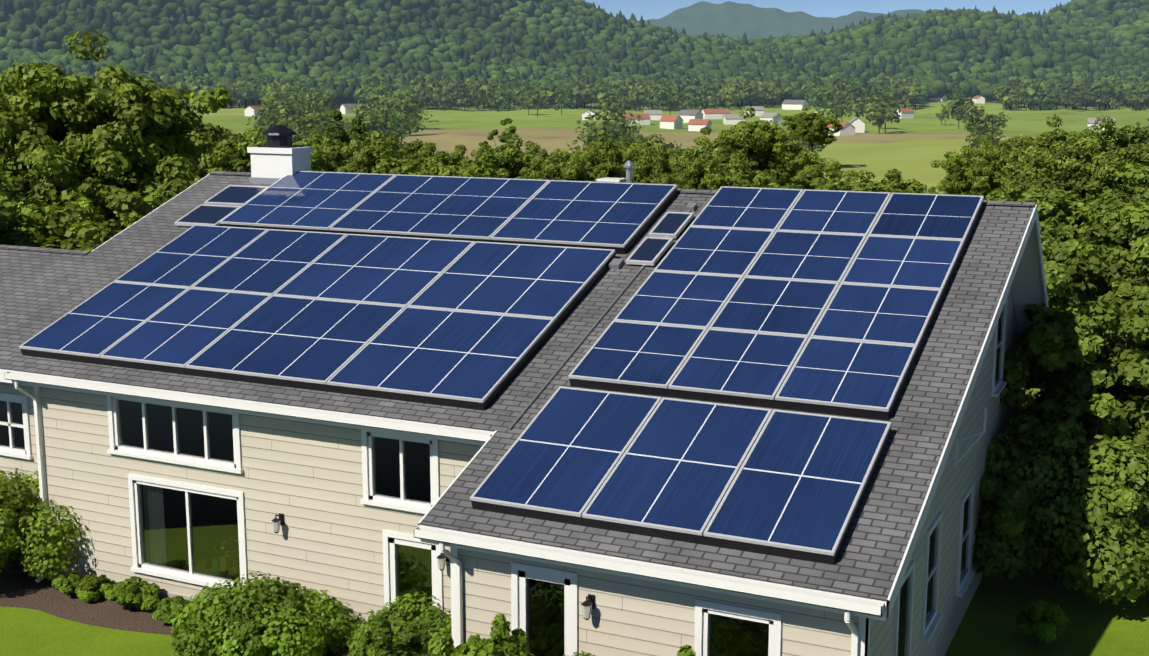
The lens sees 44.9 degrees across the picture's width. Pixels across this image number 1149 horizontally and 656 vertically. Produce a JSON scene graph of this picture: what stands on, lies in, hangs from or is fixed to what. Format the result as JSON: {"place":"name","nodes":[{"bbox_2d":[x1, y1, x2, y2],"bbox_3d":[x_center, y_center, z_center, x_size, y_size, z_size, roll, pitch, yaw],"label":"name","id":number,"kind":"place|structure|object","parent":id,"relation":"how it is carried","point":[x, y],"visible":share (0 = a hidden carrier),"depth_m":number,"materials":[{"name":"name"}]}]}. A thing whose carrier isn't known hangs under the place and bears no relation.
{"place":"outdoors","nodes":[
{"label":"outdoors","id":0,"kind":"place"},
{"bbox_2d":[0,285,1018,655],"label":"house walls","id":1,"kind":"structure","parent":0,"point":[306,479],"depth_m":23.74,"materials":[{"name":"beige wood"}]},
{"bbox_2d":[271,513,594,619],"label":"wall lamps","id":2,"kind":"object","parent":1,"relation":"attached to","point":[588,605],"depth_m":22.56,"materials":[{"name":"black metal"}]},
{"bbox_2d":[0,298,1045,655],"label":"windows","id":3,"kind":"structure","parent":1,"relation":"attached to","point":[568,580],"depth_m":23.15,"materials":[{"name":"white plastic"}]},
{"bbox_2d":[0,306,1009,655],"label":"house glass","id":4,"kind":"object","parent":3,"relation":"in","point":[214,536],"visible":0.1,"depth_m":24.65,"materials":[{"name":"black glass"}]},
{"bbox_2d":[0,171,1048,610],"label":"house roof","id":5,"kind":"structure","parent":1,"relation":"on","point":[40,289],"depth_m":22.48,"materials":[{"name":"grey"}]},
{"bbox_2d":[247,125,312,183],"bbox_3d":[-6.927,-3.961,32.743,1.300,1.643,0.840,5,11,26],"label":"chimney","id":6,"kind":"object","parent":5,"relation":"on","point":[278,156],"visible":0.83,"depth_m":32.44,"materials":[{"name":"white paint"}]},
{"bbox_2d":[174,185,693,265],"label":"skylights","id":7,"kind":"object","parent":5,"relation":"on","point":[218,207],"visible":0.88,"depth_m":30.59,"materials":[{"name":"glass"}]},
{"bbox_2d":[19,171,983,564],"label":"solar panel frames","id":8,"kind":"structure","parent":5,"relation":"on","point":[703,535],"depth_m":22.98,"materials":[{"name":"silver metal"}]},
{"bbox_2d":[23,172,980,550],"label":"solar panels","id":9,"kind":"object","parent":8,"relation":"in","point":[799,480],"visible":1,"depth_m":24.28,"materials":[{"name":"blue glass"}]},
{"bbox_2d":[318,203,696,598],"bbox_3d":[-1.216,1.408,25.830,4.400,7.012,7.692,5,11,26],"label":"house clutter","id":10,"kind":"object","parent":5,"relation":"on","point":[616,264],"visible":0.17,"depth_m":23.98,"materials":[{"name":"grey metal"}]},
{"bbox_2d":[596,160,634,182],"bbox_3d":[0.916,-2.723,29.611,0.754,1.695,0.510,5,11,26],"label":"roof vent","id":11,"kind":"object","parent":5,"relation":"on","point":[628,164],"visible":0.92,"depth_m":29.37,"materials":[{"name":"white metal"}]},
{"bbox_2d":[0,0,1148,655],"bbox_3d":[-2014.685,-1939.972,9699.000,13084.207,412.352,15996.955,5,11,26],"label":"terrain","id":12,"kind":"structure","parent":0,"point":[918,144],"depth_m":729.25,"materials":[{"name":"green plant"}]},
{"bbox_2d":[0,170,165,250],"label":"tree","id":13,"kind":"object","parent":12,"relation":"on","point":[91,236],"visible":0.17,"depth_m":35.87,"materials":[{"name":"green plant"}]},
{"bbox_2d":[9,154,194,249],"bbox_3d":[-12.918,-1.232,40.676,7.570,7.692,7.782,-6,12,-29],"label":"tree","id":14,"kind":"object","parent":12,"relation":"on","point":[97,194],"visible":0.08,"depth_m":39.89,"materials":[{"name":"green plant"}]},
{"bbox_2d":[0,29,231,247],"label":"tree","id":15,"kind":"object","parent":12,"relation":"on","point":[80,124],"visible":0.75,"depth_m":42.19,"materials":[{"name":"green plant"}]},
{"bbox_2d":[0,560,351,655],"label":"mulch bed","id":16,"kind":"object","parent":12,"relation":"on","point":[23,590],"visible":0.17,"depth_m":25.50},
{"bbox_2d":[153,120,326,182],"bbox_3d":[-13.803,-3.892,53.255,7.045,8.262,7.087,6,12,29],"label":"tree","id":17,"kind":"object","parent":12,"relation":"on","point":[227,147],"visible":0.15,"depth_m":51.57,"materials":[{"name":"green plant"}]},
{"bbox_2d":[229,156,322,171],"bbox_3d":[-14.047,-4.554,60.461,6.763,7.292,6.578,-5,11,-24],"label":"tree","id":18,"kind":"object","parent":12,"relation":"on","point":[233,161],"depth_m":60.91,"materials":[{"name":"green plant"}]},
{"bbox_2d":[302,138,321,147],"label":"tree","id":19,"kind":"object","parent":12,"relation":"on","point":[311,142],"depth_m":191.93,"materials":[{"name":"green plant"}]},
{"bbox_2d":[292,131,362,171],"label":"tree","id":20,"kind":"object","parent":12,"relation":"on","point":[327,149],"visible":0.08,"depth_m":81.72,"materials":[{"name":"green plant"}]},
{"bbox_2d":[321,109,352,161],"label":"tree","id":21,"kind":"object","parent":12,"relation":"on","point":[336,131],"visible":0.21,"depth_m":93.36,"materials":[{"name":"green plant"}]},
{"bbox_2d":[348,115,369,151],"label":"tree","id":22,"kind":"object","parent":12,"relation":"on","point":[357,128],"visible":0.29,"depth_m":101.32,"materials":[{"name":"green plant"}]},
{"bbox_2d":[334,130,435,173],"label":"tree","id":23,"kind":"object","parent":12,"relation":"on","point":[364,160],"visible":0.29,"depth_m":75.85,"materials":[{"name":"green plant"}]},
{"bbox_2d":[389,141,400,156],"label":"tree","id":24,"kind":"object","parent":12,"relation":"on","point":[397,147],"visible":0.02,"depth_m":384.06,"materials":[{"name":"green plant"}]},
{"bbox_2d":[374,144,460,175],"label":"tree","id":25,"kind":"object","parent":12,"relation":"on","point":[428,163],"visible":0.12,"depth_m":68.56,"materials":[{"name":"green plant"}]},
{"bbox_2d":[390,148,508,177],"bbox_3d":[-5.195,-5.149,65.794,6.840,6.761,6.653,0,10,-2],"label":"tree","id":26,"kind":"object","parent":12,"relation":"on","point":[468,168],"visible":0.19,"depth_m":64.22,"materials":[{"name":"green plant"}]},
{"bbox_2d":[448,133,525,178],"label":"tree","id":27,"kind":"object","parent":12,"relation":"on","point":[507,162],"visible":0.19,"depth_m":78.53,"materials":[{"name":"green plant"}]},
{"bbox_2d":[478,118,517,154],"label":"tree","id":28,"kind":"object","parent":12,"relation":"on","point":[510,131],"visible":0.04,"depth_m":87.25,"materials":[{"name":"green plant"}]},
{"bbox_2d":[0,174,1048,655],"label":"house trim","id":29,"kind":"structure","parent":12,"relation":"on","point":[846,606],"depth_m":19.66,"materials":[{"name":"white wood"}]},
{"bbox_2d":[0,469,1068,655],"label":"bushes","id":30,"kind":"object","parent":12,"relation":"on","point":[257,617],"visible":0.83,"depth_m":23.00,"materials":[{"name":"green plant"}]},
{"bbox_2d":[508,141,570,177],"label":"tree","id":31,"kind":"object","parent":12,"relation":"on","point":[526,157],"visible":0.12,"depth_m":82.90,"materials":[{"name":"green plant"}]},
{"bbox_2d":[519,149,606,181],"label":"tree","id":32,"kind":"object","parent":12,"relation":"on","point":[575,169],"visible":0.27,"depth_m":74.08,"materials":[{"name":"green plant"}]},
{"bbox_2d":[0,0,1148,103],"bbox_3d":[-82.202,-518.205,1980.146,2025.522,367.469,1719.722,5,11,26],"label":"forested hills","id":33,"kind":"structure","parent":12,"relation":"on","point":[937,52],"depth_m":1772.02,"materials":[{"name":"green plant"}]},
{"bbox_2d":[3,71,1148,156],"bbox_3d":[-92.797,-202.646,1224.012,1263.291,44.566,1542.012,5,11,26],"label":"valley trees","id":34,"kind":"object","parent":12,"relation":"on","point":[300,110],"visible":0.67,"depth_m":1311.82,"materials":[{"name":"green plant"}]},
{"bbox_2d":[570,136,633,165],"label":"tree","id":35,"kind":"object","parent":12,"relation":"on","point":[611,139],"visible":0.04,"depth_m":222.75,"materials":[{"name":"green plant"}]},
{"bbox_2d":[566,131,650,182],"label":"tree","id":36,"kind":"object","parent":12,"relation":"on","point":[601,159],"visible":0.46,"depth_m":80.51,"materials":[{"name":"green plant"}]},
{"bbox_2d":[620,160,625,177],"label":"tree","id":37,"kind":"object","parent":12,"relation":"on","point":[622,164],"depth_m":207.69,"materials":[{"name":"green plant"}]},
{"bbox_2d":[613,136,655,149],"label":"tree","id":38,"kind":"object","parent":12,"relation":"on","point":[625,143],"visible":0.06,"depth_m":359.40,"materials":[{"name":"green plant"}]},
{"bbox_2d":[616,143,683,183],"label":"tree","id":39,"kind":"object","parent":12,"relation":"on","point":[650,172],"visible":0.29,"depth_m":88.04,"materials":[{"name":"green plant"}]},
{"bbox_2d":[625,133,693,170],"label":"tree","id":40,"kind":"object","parent":12,"relation":"on","point":[643,145],"visible":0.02,"depth_m":222.82,"materials":[{"name":"green plant"}]},
{"bbox_2d":[635,146,690,162],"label":"tree","id":41,"kind":"object","parent":12,"relation":"on","point":[678,150],"depth_m":193.57,"materials":[{"name":"green plant"}]},
{"bbox_2d":[244,94,1115,135],"bbox_3d":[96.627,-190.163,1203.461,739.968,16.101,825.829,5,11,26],"label":"village houses","id":42,"kind":"structure","parent":12,"relation":"on","point":[696,120],"depth_m":1020.63,"materials":[{"name":"white"}]},
{"bbox_2d":[654,145,740,189],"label":"tree","id":43,"kind":"object","parent":12,"relation":"on","point":[692,173],"visible":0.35,"depth_m":74.56,"materials":[{"name":"green plant"}]},
{"bbox_2d":[706,151,786,161],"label":"tree","id":44,"kind":"object","parent":12,"relation":"on","point":[714,152],"depth_m":176.44,"materials":[{"name":"green plant"}]},
{"bbox_2d":[704,159,799,189],"bbox_3d":[7.843,-4.843,65.353,5.690,6.307,5.849,4,11,19],"label":"tree","id":45,"kind":"object","parent":12,"relation":"on","point":[733,178],"visible":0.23,"depth_m":64.38,"materials":[{"name":"green plant"}]},
{"bbox_2d":[694,106,817,188],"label":"tree","id":46,"kind":"object","parent":12,"relation":"on","point":[761,145],"visible":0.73,"depth_m":97.05,"materials":[{"name":"green plant"}]},
{"bbox_2d":[773,161,809,188],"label":"tree","id":47,"kind":"object","parent":12,"relation":"on","point":[798,180],"visible":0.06,"depth_m":167.66,"materials":[{"name":"green plant"}]},
{"bbox_2d":[797,170,806,188],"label":"tree","id":48,"kind":"object","parent":12,"relation":"on","point":[803,172],"depth_m":208.42,"materials":[{"name":"green plant"}]},
{"bbox_2d":[803,165,815,171],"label":"tree","id":49,"kind":"object","parent":12,"relation":"on","point":[811,168],"depth_m":233.41,"materials":[{"name":"green plant"}]},
{"bbox_2d":[780,105,842,151],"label":"meadow tree","id":50,"kind":"object","parent":12,"relation":"on","point":[811,130],"visible":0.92,"depth_m":506.42,"materials":[{"name":"green plant"}]},
{"bbox_2d":[803,179,826,189],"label":"tree","id":51,"kind":"object","parent":12,"relation":"on","point":[821,183],"visible":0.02,"depth_m":170.95,"materials":[{"name":"green plant"}]},
{"bbox_2d":[804,170,830,189],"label":"tree","id":52,"kind":"object","parent":12,"relation":"on","point":[811,180],"depth_m":219.70,"materials":[{"name":"green plant"}]},
{"bbox_2d":[795,149,854,183],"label":"tree","id":53,"kind":"object","parent":12,"relation":"on","point":[835,166],"visible":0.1,"depth_m":273.56,"materials":[{"name":"green plant"}]},
{"bbox_2d":[816,171,880,190],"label":"tree","id":54,"kind":"object","parent":12,"relation":"on","point":[848,184],"visible":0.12,"depth_m":69.31,"materials":[{"name":"green plant"}]},
{"bbox_2d":[855,169,934,193],"bbox_3d":[14.768,-4.442,64.167,5.836,5.930,6.000,5,12,26],"label":"tree","id":55,"kind":"object","parent":12,"relation":"on","point":[889,181],"visible":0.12,"depth_m":63.27,"materials":[{"name":"green plant"}]},
{"bbox_2d":[919,186,937,193],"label":"tree","id":56,"kind":"object","parent":12,"relation":"on","point":[932,189],"depth_m":180.92,"materials":[{"name":"green plant"}]},
{"bbox_2d":[941,163,952,194],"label":"tree","id":57,"kind":"object","parent":12,"relation":"on","point":[948,178],"depth_m":279.01,"materials":[{"name":"green plant"}]},
{"bbox_2d":[930,135,1027,201],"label":"tree","id":58,"kind":"object","parent":12,"relation":"on","point":[981,175],"visible":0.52,"depth_m":83.09,"materials":[{"name":"green plant"}]},
{"bbox_2d":[951,134,1019,182],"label":"tree","id":59,"kind":"object","parent":12,"relation":"on","point":[961,171],"visible":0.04,"depth_m":169.31,"materials":[{"name":"green plant"}]},
{"bbox_2d":[953,134,1030,169],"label":"tree","id":60,"kind":"object","parent":12,"relation":"on","point":[1006,145],"depth_m":94.19,"materials":[{"name":"green plant"}]},
{"bbox_2d":[1019,388,1045,417],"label":"tree","id":61,"kind":"object","parent":12,"relation":"on","point":[1033,399],"depth_m":31.25,"materials":[{"name":"green plant"}]},
{"bbox_2d":[984,188,1092,255],"bbox_3d":[18.439,-1.942,48.948,7.583,6.078,7.334,-8,13,-37],"label":"tree","id":62,"kind":"object","parent":12,"relation":"on","point":[1028,197],"depth_m":47.34,"materials":[{"name":"green plant"}]},
{"bbox_2d":[1019,347,1063,413],"bbox_3d":[13.337,2.140,32.140,7.340,3.633,7.782,-5,11,-25],"label":"tree","id":63,"kind":"object","parent":12,"relation":"on","point":[1029,402],"depth_m":31.17,"materials":[{"name":"green plant"}]},
{"bbox_2d":[1010,114,1100,201],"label":"tree","id":64,"kind":"object","parent":12,"relation":"on","point":[1044,141],"visible":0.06,"depth_m":84.15,"materials":[{"name":"green plant"}]},
{"bbox_2d":[972,428,1148,604],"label":"tree","id":65,"kind":"object","parent":12,"relation":"on","point":[1055,512],"visible":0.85,"depth_m":25.22,"materials":[{"name":"green plant"}]},
{"bbox_2d":[1044,235,1081,263],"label":"tree","id":66,"kind":"object","parent":12,"relation":"on","point":[1059,242],"depth_m":43.60,"materials":[{"name":"green plant"}]},
{"bbox_2d":[1000,261,1148,474],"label":"tree","id":67,"kind":"object","parent":12,"relation":"on","point":[1098,383],"visible":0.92,"depth_m":27.13,"materials":[{"name":"green plant"}]},
{"bbox_2d":[1001,137,1148,221],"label":"tree","id":68,"kind":"object","parent":12,"relation":"on","point":[1092,180],"visible":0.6,"depth_m":59.03,"materials":[{"name":"green plant"}]},
{"bbox_2d":[1004,403,1148,493],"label":"tree","id":69,"kind":"object","parent":12,"relation":"on","point":[1044,420],"visible":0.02,"depth_m":28.01,"materials":[{"name":"green plant"}]},
{"bbox_2d":[1035,163,1148,257],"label":"tree","id":70,"kind":"object","parent":12,"relation":"on","point":[1055,208],"visible":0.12,"depth_m":46.02,"materials":[{"name":"green plant"}]},
{"bbox_2d":[1040,233,1148,354],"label":"tree","id":71,"kind":"object","parent":12,"relation":"on","point":[1080,260],"visible":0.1,"depth_m":32.59,"materials":[{"name":"green plant"}]},
{"bbox_2d":[1082,203,1148,296],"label":"tree","id":72,"kind":"object","parent":12,"relation":"on","point":[1123,225],"visible":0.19,"depth_m":35.80,"materials":[{"name":"green plant"}]},
{"bbox_2d":[1086,116,1148,163],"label":"tree","id":73,"kind":"object","parent":12,"relation":"on","point":[1116,138],"visible":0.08,"depth_m":70.97,"materials":[{"name":"green plant"}]},
{"bbox_2d":[1119,140,1148,176],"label":"tree","id":74,"kind":"object","parent":12,"relation":"on","point":[1140,156],"visible":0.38,"depth_m":61.43,"materials":[{"name":"green plant"}]},
{"bbox_2d":[585,0,1070,20],"label":"sky","id":75,"kind":"structure","parent":0,"point":[648,9],"materials":[{"name":"blue"}]}
]}

